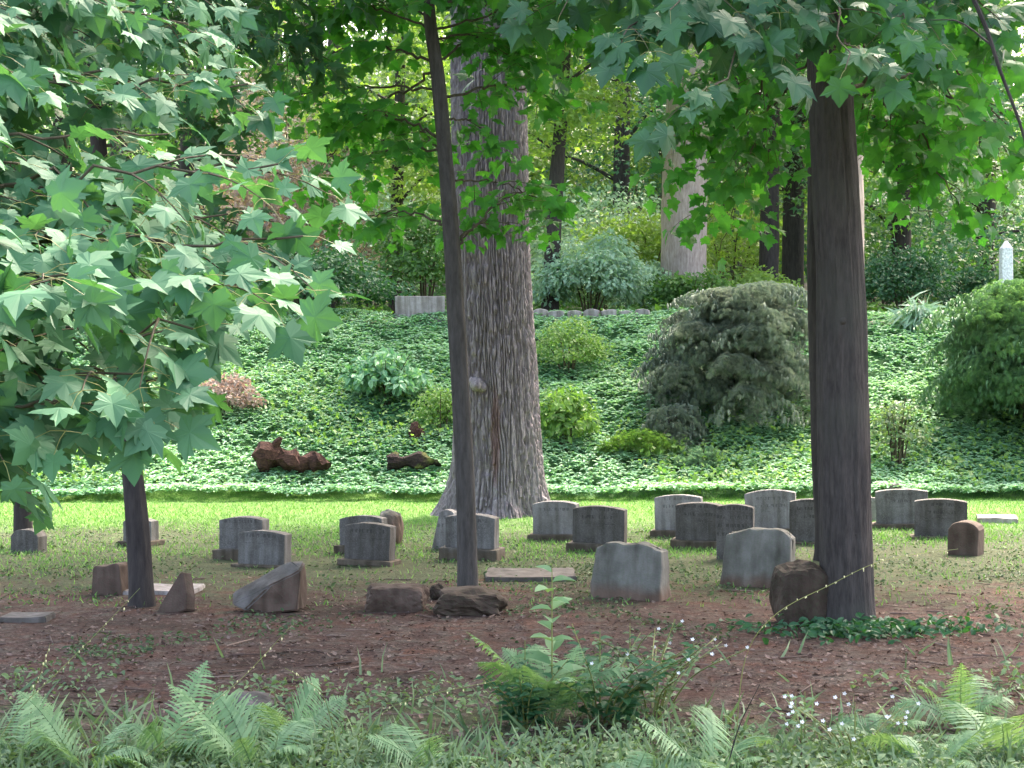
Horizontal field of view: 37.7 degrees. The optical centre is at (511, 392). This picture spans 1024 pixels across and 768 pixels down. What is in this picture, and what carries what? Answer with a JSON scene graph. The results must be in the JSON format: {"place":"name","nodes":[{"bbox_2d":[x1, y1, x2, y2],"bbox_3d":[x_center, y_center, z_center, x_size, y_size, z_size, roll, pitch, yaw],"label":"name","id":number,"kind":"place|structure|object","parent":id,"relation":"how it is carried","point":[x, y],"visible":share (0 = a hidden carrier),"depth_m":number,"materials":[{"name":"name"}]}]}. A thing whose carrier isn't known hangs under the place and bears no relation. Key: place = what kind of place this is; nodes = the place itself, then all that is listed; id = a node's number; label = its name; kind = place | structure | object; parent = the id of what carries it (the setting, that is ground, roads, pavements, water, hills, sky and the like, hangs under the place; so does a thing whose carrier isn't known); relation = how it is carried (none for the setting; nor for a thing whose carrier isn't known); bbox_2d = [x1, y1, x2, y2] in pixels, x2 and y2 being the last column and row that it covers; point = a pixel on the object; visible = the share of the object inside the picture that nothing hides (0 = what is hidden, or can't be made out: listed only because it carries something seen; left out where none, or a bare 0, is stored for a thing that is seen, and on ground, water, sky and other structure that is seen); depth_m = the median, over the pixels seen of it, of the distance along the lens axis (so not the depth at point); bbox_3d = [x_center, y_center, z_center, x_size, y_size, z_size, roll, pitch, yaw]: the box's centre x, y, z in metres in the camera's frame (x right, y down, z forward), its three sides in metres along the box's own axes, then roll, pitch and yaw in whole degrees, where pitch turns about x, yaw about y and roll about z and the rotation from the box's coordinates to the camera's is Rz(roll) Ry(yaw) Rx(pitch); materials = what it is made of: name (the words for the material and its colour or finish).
{"place":"outdoors","nodes":[
{"label":"outdoors","id":0,"kind":"place"},
{"bbox_2d":[0,99,1023,767],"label":"ground","id":1,"kind":"structure","parent":0,"point":[476,627],"depth_m":10.73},
{"bbox_2d":[11,528,46,552],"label":"headstone","id":2,"kind":"object","parent":1,"relation":"on","point":[28,540],"visible":0.72,"depth_m":15.01,"materials":[{"name":"stone"}]},
{"bbox_2d":[0,690,68,758],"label":"fern","id":3,"kind":"object","parent":1,"relation":"on","point":[20,737],"visible":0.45,"depth_m":6.60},
{"bbox_2d":[16,690,159,767],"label":"fern","id":4,"kind":"object","parent":1,"relation":"on","point":[64,750],"visible":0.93,"depth_m":6.28,"materials":[{"name":"plant"}]},
{"bbox_2d":[92,561,127,594],"bbox_3d":[-3.205,1.492,12.038,0.270,0.271,0.211,0,0,15],"label":"block stone","id":5,"kind":"object","parent":1,"relation":"on","point":[111,579],"visible":0.72,"depth_m":11.94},
{"bbox_2d":[34,2,221,231],"bbox_3d":[-11.258,-8.681,36.949,9.388,14.247,8.375,0,0,0],"label":"woodland tree","id":6,"kind":"object","parent":1,"relation":"on","point":[63,161],"visible":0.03,"depth_m":37.02,"materials":[{"name":"green plant"}]},
{"bbox_2d":[9,1,294,532],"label":"young maple","id":7,"kind":"object","parent":1,"relation":"on","point":[20,521],"visible":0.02,"depth_m":16.35,"materials":[{"name":"green plant"}]},
{"bbox_2d":[62,661,256,765],"bbox_3d":[-1.500,1.433,6.489,0.788,0.461,0.540,0,0,0],"label":"fern","id":8,"kind":"object","parent":1,"relation":"on","point":[152,735],"visible":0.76,"depth_m":6.54,"materials":[{"name":"plant"}]},
{"bbox_2d":[158,572,194,612],"bbox_3d":[-2.458,1.477,11.034,0.269,0.316,0.090,0,-12,20],"label":"stone shard","id":9,"kind":"object","parent":1,"relation":"on","point":[179,597],"visible":0.79,"depth_m":10.99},
{"bbox_2d":[0,0,373,534],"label":"maple tree","id":10,"kind":"object","parent":1,"relation":"on","point":[57,408],"visible":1,"depth_m":3.67,"materials":[{"name":"green plant"}]},
{"bbox_2d":[0,0,377,607],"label":"young maple","id":11,"kind":"object","parent":1,"relation":"on","point":[139,559],"visible":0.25,"depth_m":11.27,"materials":[{"name":"green plant"}]},
{"bbox_2d":[78,0,358,228],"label":"woodland tree","id":12,"kind":"object","parent":1,"relation":"on","point":[186,147],"visible":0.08,"depth_m":41.81,"materials":[{"name":"green plant"}]},
{"bbox_2d":[199,368,266,421],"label":"flowering shrub","id":13,"kind":"object","parent":1,"relation":"on","point":[238,386],"visible":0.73,"depth_m":25.21,"materials":[{"name":"pink plant"}]},
{"bbox_2d":[166,682,313,767],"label":"fern","id":14,"kind":"object","parent":1,"relation":"on","point":[236,744],"visible":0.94,"depth_m":6.38,"materials":[{"name":"plant"}]},
{"bbox_2d":[212,516,268,559],"bbox_3d":[-2.608,1.412,14.632,0.552,0.418,0.328,-2,0,15],"label":"headstone","id":15,"kind":"object","parent":1,"relation":"on","point":[231,529],"visible":0.56,"depth_m":14.56,"materials":[{"name":"grey stone"}]},
{"bbox_2d":[231,530,291,567],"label":"headstone","id":16,"kind":"object","parent":1,"relation":"on","point":[264,548],"visible":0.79,"depth_m":13.88,"materials":[{"name":"grey stone"}]},
{"bbox_2d":[233,561,307,612],"bbox_3d":[-1.798,1.436,11.088,0.528,0.374,0.390,0,0,8],"label":"toppled stone","id":17,"kind":"object","parent":1,"relation":"on","point":[277,589],"visible":1,"depth_m":10.95,"materials":[{"name":"stone"}]},
{"bbox_2d":[173,0,389,221],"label":"thicket","id":18,"kind":"object","parent":1,"relation":"on","point":[250,92],"visible":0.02,"depth_m":49.55,"materials":[{"name":"green plant"}]},
{"bbox_2d":[251,436,330,474],"bbox_3d":[-3.383,0.969,23.147,1.206,0.611,0.513,0,0,0],"label":"rotten log","id":19,"kind":"object","parent":1,"relation":"on","point":[266,455],"visible":0.98,"depth_m":23.03,"materials":[{"name":"brown wood"}]},
{"bbox_2d":[236,677,346,744],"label":"fern","id":20,"kind":"object","parent":1,"relation":"on","point":[275,716],"visible":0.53,"depth_m":6.99,"materials":[{"name":"plant"}]},
{"bbox_2d":[199,115,388,317],"bbox_3d":[-5.064,-3.977,34.671,4.674,4.842,4.518,0,0,43],"label":"russet bush","id":21,"kind":"object","parent":1,"relation":"on","point":[267,225],"visible":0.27,"depth_m":34.07,"materials":[{"name":"brown plant"}]},
{"bbox_2d":[233,237,416,307],"bbox_3d":[-4.033,-2.381,30.833,4.203,1.963,3.361,0,0,0],"label":"shrub","id":22,"kind":"object","parent":1,"relation":"on","point":[347,267],"visible":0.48,"depth_m":30.43,"materials":[{"name":"green plant"}]},
{"bbox_2d":[213,0,450,307],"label":"woodland tree","id":23,"kind":"object","parent":1,"relation":"on","point":[330,42],"visible":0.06,"depth_m":43.76,"materials":[{"name":"green plant"}]},
{"bbox_2d":[271,0,450,313],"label":"woodland tree","id":24,"kind":"object","parent":1,"relation":"on","point":[398,188],"visible":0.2,"depth_m":35.37,"materials":[{"name":"green plant"}]},
{"bbox_2d":[337,522,401,566],"bbox_3d":[-1.334,1.421,14.124,0.537,0.402,0.326,1,-1,15],"label":"headstone","id":25,"kind":"object","parent":1,"relation":"on","point":[370,543],"visible":1,"depth_m":14.04,"materials":[{"name":"grey stone"}]},
{"bbox_2d":[337,346,434,406],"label":"shrub","id":26,"kind":"object","parent":1,"relation":"on","point":[385,368],"visible":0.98,"depth_m":25.69,"materials":[{"name":"green plant"}]},
{"bbox_2d":[365,583,429,611],"bbox_3d":[-0.843,1.517,11.059,0.469,0.225,0.308,0,0,0],"label":"rock","id":27,"kind":"object","parent":1,"relation":"on","point":[397,597],"visible":0.93,"depth_m":10.92,"materials":[{"name":"stone"}]},
{"bbox_2d":[357,197,444,295],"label":"shrub","id":28,"kind":"object","parent":1,"relation":"on","point":[413,263],"visible":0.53,"depth_m":32.59,"materials":[{"name":"green plant"}]},
{"bbox_2d":[389,296,445,324],"bbox_3d":[-1.865,-1.656,30.400,1.250,0.595,0.650,0,0,-3],"label":"stone monument","id":29,"kind":"object","parent":1,"relation":"on","point":[408,306],"visible":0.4,"depth_m":30.17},
{"bbox_2d":[366,723,485,767],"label":"fern","id":30,"kind":"object","parent":1,"relation":"on","point":[390,743],"visible":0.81,"depth_m":6.32,"materials":[{"name":"plant"}]},
{"bbox_2d":[405,384,452,439],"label":"shrub","id":31,"kind":"object","parent":1,"relation":"on","point":[439,401],"visible":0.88,"depth_m":24.90,"materials":[{"name":"green plant"}]},
{"bbox_2d":[219,0,640,585],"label":"young maple","id":32,"kind":"object","parent":1,"relation":"on","point":[385,120],"visible":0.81,"depth_m":12.59,"materials":[{"name":"green plant"}]},
{"bbox_2d":[285,5,641,219],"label":"woodland tree","id":33,"kind":"object","parent":1,"relation":"on","point":[424,109],"visible":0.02,"depth_m":51.14,"materials":[{"name":"green plant"}]},
{"bbox_2d":[432,586,508,615],"bbox_3d":[-0.299,1.518,10.895,0.549,0.229,0.460,0,0,0],"label":"rock","id":34,"kind":"object","parent":1,"relation":"on","point":[466,601],"visible":0.95,"depth_m":10.71,"materials":[{"name":"stone"}]},
{"bbox_2d":[439,513,504,560],"bbox_3d":[-0.385,1.392,14.539,0.589,0.444,0.327,1,1,15],"label":"headstone","id":35,"kind":"object","parent":1,"relation":"on","point":[487,531],"visible":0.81,"depth_m":14.43,"materials":[{"name":"grey stone"}]},
{"bbox_2d":[430,6,550,518],"bbox_3d":[-0.409,-7.795,18.549,14.762,19.090,15.122,0,0,-36],"label":"oak tree","id":36,"kind":"object","parent":1,"relation":"on","point":[509,478],"visible":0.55,"depth_m":19.43,"materials":[{"name":"grey plant"}]},
{"bbox_2d":[387,100,612,235],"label":"thicket","id":37,"kind":"object","parent":1,"relation":"on","point":[537,163],"visible":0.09,"depth_m":47.12,"materials":[{"name":"green plant"}]},
{"bbox_2d":[0,306,1023,496],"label":"ground cover","id":38,"kind":"object","parent":1,"relation":"on","point":[107,487],"visible":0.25,"depth_m":24.74,"materials":[{"name":"green plant"}]},
{"bbox_2d":[386,451,440,470],"bbox_3d":[-1.532,1.065,23.374,0.865,0.321,0.318,0,0,0],"label":"fallen log","id":39,"kind":"object","parent":38,"relation":"on","point":[417,460],"visible":0.99,"depth_m":23.28,"materials":[{"name":"brown wood"}]},
{"bbox_2d":[0,533,1023,767],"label":"leaf litter","id":40,"kind":"object","parent":1,"relation":"on","point":[420,715],"visible":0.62,"depth_m":8.97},
{"bbox_2d":[0,632,1023,767],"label":"weeds","id":41,"kind":"object","parent":1,"relation":"on","point":[589,756],"visible":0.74,"depth_m":6.64,"materials":[{"name":"green plant"}]},
{"bbox_2d":[0,524,1023,668],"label":"clover","id":42,"kind":"object","parent":1,"relation":"on","point":[147,647],"visible":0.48,"depth_m":12.46,"materials":[{"name":"green plant"}]},
{"bbox_2d":[474,644,573,729],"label":"fern","id":43,"kind":"object","parent":1,"relation":"on","point":[525,713],"visible":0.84,"depth_m":7.15,"materials":[{"name":"green plant"}]},
{"bbox_2d":[485,567,576,581],"bbox_3d":[0.162,1.591,13.037,0.784,0.079,0.690,0,0,0],"label":"flat marker","id":44,"kind":"object","parent":1,"relation":"on","point":[522,574],"visible":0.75,"depth_m":12.88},
{"bbox_2d":[49,142,1023,323],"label":"undergrowth","id":45,"kind":"object","parent":1,"relation":"on","point":[872,305],"visible":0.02,"depth_m":36.20,"materials":[{"name":"green plant"}]},
{"bbox_2d":[527,500,578,541],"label":"headstone","id":46,"kind":"object","parent":1,"relation":"on","point":[552,520],"visible":0.77,"depth_m":16.21,"materials":[{"name":"grey stone"}]},
{"bbox_2d":[469,565,637,723],"bbox_3d":[0.169,1.223,7.226,0.717,0.803,0.614,0,0,-36],"label":"tall weed","id":47,"kind":"object","parent":1,"relation":"on","point":[539,656],"visible":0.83,"depth_m":7.24,"materials":[{"name":"green plant"}]},
{"bbox_2d":[410,1,704,310],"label":"woodland tree","id":48,"kind":"object","parent":1,"relation":"on","point":[556,151],"visible":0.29,"depth_m":32.86,"materials":[{"name":"green plant"}]},
{"bbox_2d":[539,383,600,450],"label":"rhododendron","id":49,"kind":"object","parent":1,"relation":"on","point":[562,413],"visible":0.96,"depth_m":24.36,"materials":[{"name":"green plant"}]},
{"bbox_2d":[535,315,621,377],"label":"shrub","id":50,"kind":"object","parent":1,"relation":"on","point":[586,346],"visible":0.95,"depth_m":27.18,"materials":[{"name":"green plant"}]},
{"bbox_2d":[533,308,650,321],"bbox_3d":[1.612,-1.571,30.292,2.404,0.275,0.367,0,0,0],"label":"stone edging","id":51,"kind":"object","parent":1,"relation":"on","point":[589,312],"visible":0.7,"depth_m":30.19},
{"bbox_2d":[531,227,656,311],"bbox_3d":[1.729,-2.562,33.055,2.995,2.179,2.643,0,0,0],"label":"shrub","id":52,"kind":"object","parent":1,"relation":"on","point":[615,272],"visible":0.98,"depth_m":32.58,"materials":[{"name":"green plant"}]},
{"bbox_2d":[529,176,661,311],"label":"thicket","id":53,"kind":"object","parent":1,"relation":"on","point":[591,208],"visible":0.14,"depth_m":40.60,"materials":[{"name":"green plant"}]},
{"bbox_2d":[566,505,629,551],"bbox_3d":[0.894,1.380,15.275,0.634,0.467,0.326,1,0,15],"label":"headstone","id":54,"kind":"object","parent":1,"relation":"on","point":[595,527],"visible":0.74,"depth_m":15.19,"materials":[{"name":"grey stone"}]},
{"bbox_2d":[555,624,699,724],"bbox_3d":[0.554,1.384,7.297,0.714,0.474,0.949,0,0,0],"label":"leafy weed","id":55,"kind":"object","parent":1,"relation":"on","point":[627,695],"visible":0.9,"depth_m":7.17,"materials":[{"name":"green plant"}]},
{"bbox_2d":[590,541,671,601],"bbox_3d":[0.930,1.405,11.745,0.601,0.483,0.302,0,0,24],"label":"rough headstone","id":56,"kind":"object","parent":1,"relation":"on","point":[636,571],"visible":0.86,"depth_m":11.66,"materials":[{"name":"stone"}]},
{"bbox_2d":[595,428,684,462],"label":"shrub","id":57,"kind":"object","parent":1,"relation":"on","point":[626,440],"visible":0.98,"depth_m":24.08,"materials":[{"name":"green plant"}]},
{"bbox_2d":[528,6,759,255],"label":"woodland tree","id":58,"kind":"object","parent":1,"relation":"on","point":[621,166],"visible":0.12,"depth_m":45.79,"materials":[{"name":"green plant"}]},
{"bbox_2d":[527,52,760,222],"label":"thicket","id":59,"kind":"object","parent":1,"relation":"on","point":[606,169],"visible":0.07,"depth_m":53.29,"materials":[{"name":"green plant"}]},
{"bbox_2d":[566,204,723,296],"bbox_3d":[3.114,-3.257,38.001,4.571,3.044,3.965,0,0,0],"label":"shrub","id":60,"kind":"object","parent":1,"relation":"on","point":[641,239],"visible":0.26,"depth_m":37.51,"materials":[{"name":"green plant"}]},
{"bbox_2d":[602,751,708,767],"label":"fern","id":61,"kind":"object","parent":1,"relation":"on","point":[644,761],"visible":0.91,"depth_m":6.18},
{"bbox_2d":[531,0,801,291],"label":"woodland tree","id":62,"kind":"object","parent":1,"relation":"on","point":[676,256],"visible":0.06,"depth_m":34.57,"materials":[{"name":"grey plant"}]},
{"bbox_2d":[590,619,748,715],"bbox_3d":[0.891,1.373,7.486,0.727,0.486,0.999,0,0,26],"label":"flowering weed","id":63,"kind":"object","parent":1,"relation":"on","point":[652,699],"visible":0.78,"depth_m":7.38,"materials":[{"name":"green plant"}]},
{"bbox_2d":[650,494,702,536],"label":"headstone","id":64,"kind":"object","parent":1,"relation":"on","point":[665,514],"visible":0.62,"depth_m":16.81,"materials":[{"name":"grey stone"}]},
{"bbox_2d":[641,402,713,447],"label":"shrub","id":65,"kind":"object","parent":1,"relation":"on","point":[672,419],"visible":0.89,"depth_m":24.62,"materials":[{"name":"green plant"}]},
{"bbox_2d":[643,264,734,308],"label":"shrub","id":66,"kind":"object","parent":1,"relation":"on","point":[667,288],"visible":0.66,"depth_m":32.10,"materials":[{"name":"green plant"}]},
{"bbox_2d":[670,502,722,549],"bbox_3d":[1.951,1.368,15.465,0.603,0.484,0.327,1,1,15],"label":"headstone","id":67,"kind":"object","parent":1,"relation":"on","point":[695,524],"visible":0.62,"depth_m":15.38,"materials":[{"name":"grey stone"}]},
{"bbox_2d":[673,444,731,470],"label":"shrub","id":68,"kind":"object","parent":1,"relation":"on","point":[697,453],"visible":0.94,"depth_m":23.77,"materials":[{"name":"green plant"}]},
{"bbox_2d":[636,705,775,767],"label":"fern","id":69,"kind":"object","parent":1,"relation":"on","point":[711,716],"visible":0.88,"depth_m":6.33,"materials":[{"name":"plant"}]},
{"bbox_2d":[630,280,810,428],"bbox_3d":[3.914,-0.609,26.110,3.598,2.673,3.608,0,0,-41],"label":"weeping maple","id":70,"kind":"object","parent":1,"relation":"on","point":[732,340],"visible":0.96,"depth_m":25.17,"materials":[{"name":"green plant"}]},
{"bbox_2d":[647,171,806,284],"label":"thicket","id":71,"kind":"object","parent":1,"relation":"on","point":[718,253],"visible":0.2,"depth_m":42.28,"materials":[{"name":"green plant"}]},
{"bbox_2d":[568,47,887,274],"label":"woodland tree","id":72,"kind":"object","parent":1,"relation":"on","point":[609,156],"visible":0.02,"depth_m":49.41,"materials":[{"name":"green plant"}]},
{"bbox_2d":[436,0,1023,625],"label":"maple tree","id":73,"kind":"object","parent":1,"relation":"on","point":[928,46],"visible":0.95,"depth_m":10.25,"materials":[{"name":"green plant"}]},
{"bbox_2d":[936,0,1023,141],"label":"hanging branch","id":74,"kind":"object","parent":73,"relation":"hanging from","point":[985,27],"visible":1,"depth_m":6.99,"materials":[{"name":"brown plant"}]},
{"bbox_2d":[716,504,754,559],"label":"headstone","id":75,"kind":"object","parent":1,"relation":"on","point":[733,517],"visible":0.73,"depth_m":14.30,"materials":[{"name":"stone"}]},
{"bbox_2d":[720,527,794,587],"bbox_3d":[2.047,1.385,12.462,0.618,0.527,0.297,0,0,24],"label":"rough headstone","id":76,"kind":"object","parent":1,"relation":"on","point":[753,555],"visible":0.77,"depth_m":12.39,"materials":[{"name":"stone"}]},
{"bbox_2d":[720,265,802,306],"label":"shrub","id":77,"kind":"object","parent":1,"relation":"on","point":[751,276],"visible":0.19,"depth_m":33.84,"materials":[{"name":"green plant"}]},
{"bbox_2d":[744,489,795,530],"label":"headstone","id":78,"kind":"object","parent":1,"relation":"on","point":[771,506],"visible":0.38,"depth_m":17.27,"materials":[{"name":"grey stone"}]},
{"bbox_2d":[660,54,892,308],"bbox_3d":[7.642,-9.208,39.086,8.131,15.051,7.989,0,0,0],"label":"woodland tree","id":79,"kind":"object","parent":1,"relation":"on","point":[793,252],"visible":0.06,"depth_m":38.77,"materials":[{"name":"brown plant"}]},
{"bbox_2d":[611,26,951,280],"bbox_3d":[6.430,-8.668,37.277,9.542,14.240,8.376,0,0,0],"label":"woodland tree","id":80,"kind":"object","parent":1,"relation":"on","point":[770,258],"visible":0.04,"depth_m":36.83,"materials":[{"name":"green plant"}]},
{"bbox_2d":[769,559,828,626],"bbox_3d":[2.011,1.418,10.467,0.425,0.511,0.411,0,0,0],"label":"rock","id":81,"kind":"object","parent":1,"relation":"on","point":[793,581],"visible":0.76,"depth_m":10.29,"materials":[{"name":"stone"}]},
{"bbox_2d":[789,498,814,543],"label":"headstone","id":82,"kind":"object","parent":1,"relation":"on","point":[801,522],"visible":0.34,"depth_m":15.92,"materials":[{"name":"grey stone"}]},
{"bbox_2d":[807,118,818,560],"bbox_3d":[4.066,-3.009,14.752,9.180,9.417,5.896,0,0,0],"label":"young maple","id":83,"kind":"object","parent":1,"relation":"on","point":[811,279],"visible":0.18,"depth_m":14.24,"materials":[{"name":"brown plant"}]},
{"bbox_2d":[667,611,1022,645],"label":"ivy","id":84,"kind":"object","parent":1,"relation":"on","point":[873,628],"visible":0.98,"depth_m":9.90,"materials":[{"name":"green plant"}]},
{"bbox_2d":[783,692,919,759],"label":"flowering weed","id":85,"kind":"object","parent":1,"relation":"on","point":[839,741],"visible":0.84,"depth_m":6.67,"materials":[{"name":"green plant"}]},
{"bbox_2d":[834,698,927,737],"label":"fern","id":86,"kind":"object","parent":1,"relation":"on","point":[875,717],"visible":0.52,"depth_m":7.03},
{"bbox_2d":[739,0,1023,311],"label":"woodland tree","id":87,"kind":"object","parent":1,"relation":"on","point":[899,233],"visible":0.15,"depth_m":37.59,"materials":[{"name":"green plant"}]},
{"bbox_2d":[779,168,996,310],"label":"thicket","id":88,"kind":"object","parent":1,"relation":"on","point":[914,232],"visible":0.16,"depth_m":41.42,"materials":[{"name":"green plant"}]},
{"bbox_2d":[872,488,927,528],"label":"headstone","id":89,"kind":"object","parent":1,"relation":"on","point":[895,508],"visible":0.7,"depth_m":17.79,"materials":[{"name":"grey stone"}]},
{"bbox_2d":[869,395,940,471],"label":"shrub","id":90,"kind":"object","parent":1,"relation":"on","point":[900,428],"visible":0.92,"depth_m":23.91,"materials":[{"name":"green plant"}]},
{"bbox_2d":[864,238,963,308],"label":"shrub","id":91,"kind":"object","parent":1,"relation":"on","point":[907,269],"visible":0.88,"depth_m":33.58,"materials":[{"name":"green plant"}]},
{"bbox_2d":[805,2,1023,279],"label":"woodland tree","id":92,"kind":"object","parent":1,"relation":"on","point":[986,205],"visible":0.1,"depth_m":43.65,"materials":[{"name":"green plant"}]},
{"bbox_2d":[885,289,951,333],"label":"hosta","id":93,"kind":"object","parent":1,"relation":"on","point":[913,314],"visible":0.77,"depth_m":29.40,"materials":[{"name":"green plant"}]},
{"bbox_2d":[861,725,986,767],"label":"fern","id":94,"kind":"object","parent":1,"relation":"on","point":[969,735],"visible":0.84,"depth_m":6.38,"materials":[{"name":"plant"}]},
{"bbox_2d":[909,498,966,538],"bbox_3d":[4.720,1.384,16.523,0.670,0.440,0.326,0,0,15],"label":"headstone","id":95,"kind":"object","parent":1,"relation":"on","point":[934,518],"visible":0.69,"depth_m":16.45,"materials":[{"name":"grey stone"}]},
{"bbox_2d":[863,142,1023,284],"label":"thicket","id":96,"kind":"object","parent":1,"relation":"on","point":[999,207],"visible":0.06,"depth_m":45.01,"materials":[{"name":"green plant"}]},
{"bbox_2d":[889,663,1016,730],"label":"fern","id":97,"kind":"object","parent":1,"relation":"on","point":[967,687],"visible":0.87,"depth_m":7.20,"materials":[{"name":"plant"}]},
{"bbox_2d":[884,0,1023,279],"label":"woodland tree","id":98,"kind":"object","parent":1,"relation":"on","point":[1012,238],"visible":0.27,"depth_m":35.87,"materials":[{"name":"green plant"}]},
{"bbox_2d":[928,262,998,307],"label":"shrub","id":99,"kind":"object","parent":1,"relation":"on","point":[970,279],"visible":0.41,"depth_m":35.61,"materials":[{"name":"green plant"}]},
{"bbox_2d":[948,520,983,555],"bbox_3d":[4.487,1.437,14.824,0.306,0.349,0.266,0,0,30],"label":"post stone","id":100,"kind":"object","parent":1,"relation":"on","point":[966,537],"visible":0.94,"depth_m":14.71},
{"bbox_2d":[911,279,1023,422],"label":"weeping maple","id":101,"kind":"object","parent":1,"relation":"on","point":[986,324],"visible":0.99,"depth_m":24.65,"materials":[{"name":"green plant"}]},
{"bbox_2d":[932,697,1023,767],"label":"fern","id":102,"kind":"object","parent":1,"relation":"on","point":[998,724],"visible":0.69,"depth_m":6.55,"materials":[{"name":"plant"}]},
{"bbox_2d":[0,478,1023,606],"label":"grass","id":103,"kind":"structure","parent":0,"point":[334,516],"depth_m":17.98,"materials":[{"name":"plant"}]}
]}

